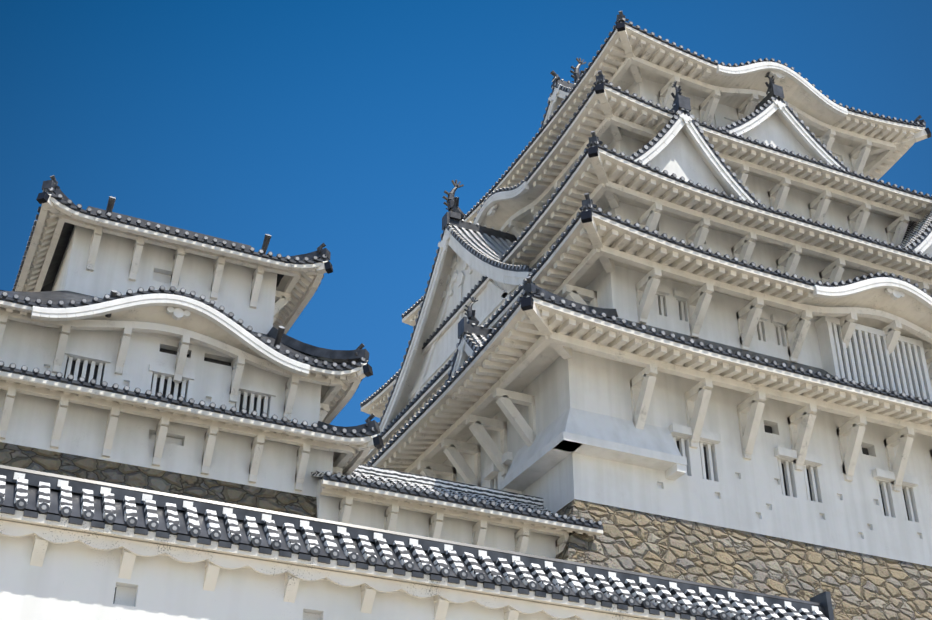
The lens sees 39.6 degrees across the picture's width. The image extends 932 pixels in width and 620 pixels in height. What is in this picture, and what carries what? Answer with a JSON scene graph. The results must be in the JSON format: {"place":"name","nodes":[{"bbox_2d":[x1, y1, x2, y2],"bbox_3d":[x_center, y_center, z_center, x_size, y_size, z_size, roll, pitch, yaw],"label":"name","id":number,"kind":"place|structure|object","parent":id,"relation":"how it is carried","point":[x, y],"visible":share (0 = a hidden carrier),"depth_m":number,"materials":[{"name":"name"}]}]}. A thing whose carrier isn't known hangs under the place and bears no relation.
{"place":"outdoors","nodes":[
{"label":"outdoors","id":0,"kind":"place"},
{"bbox_2d":[0,0,931,435],"label":"sky","id":1,"kind":"structure","parent":0,"point":[344,125],"materials":[{"name":"blue"}]},
{"label":"ground","id":2,"kind":"structure","parent":0,"visible":0},
{"bbox_2d":[0,465,833,619],"bbox_3d":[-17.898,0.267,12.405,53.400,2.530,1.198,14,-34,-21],"label":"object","id":3,"kind":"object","parent":2,"relation":"on","point":[73,548],"visible":1,"depth_m":18.29,"materials":[{"name":"paint"}]},
{"bbox_2d":[0,442,931,619],"bbox_3d":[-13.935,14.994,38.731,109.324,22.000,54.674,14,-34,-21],"label":"stone bases","id":4,"kind":"object","parent":2,"relation":"on","point":[859,586],"visible":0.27,"depth_m":46.54,"materials":[{"name":"stone"}]},
{"bbox_2d":[0,175,383,496],"bbox_3d":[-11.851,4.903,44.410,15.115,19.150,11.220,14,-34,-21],"label":"castle turret","id":5,"kind":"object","parent":4,"relation":"on","point":[129,340],"visible":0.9,"depth_m":42.62,"materials":[{"name":"paint"}]},
{"bbox_2d":[311,464,602,557],"bbox_3d":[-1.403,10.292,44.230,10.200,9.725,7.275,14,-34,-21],"label":"wall","id":6,"kind":"structure","parent":4,"relation":"on","point":[390,500],"depth_m":43.30,"materials":[{"name":"paint"}]},
{"bbox_2d":[360,11,931,565],"bbox_3d":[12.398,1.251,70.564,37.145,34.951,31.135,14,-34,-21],"label":"keep","id":7,"kind":"structure","parent":4,"relation":"on","point":[670,279],"depth_m":54.34,"materials":[{"name":"paint"}]}
]}

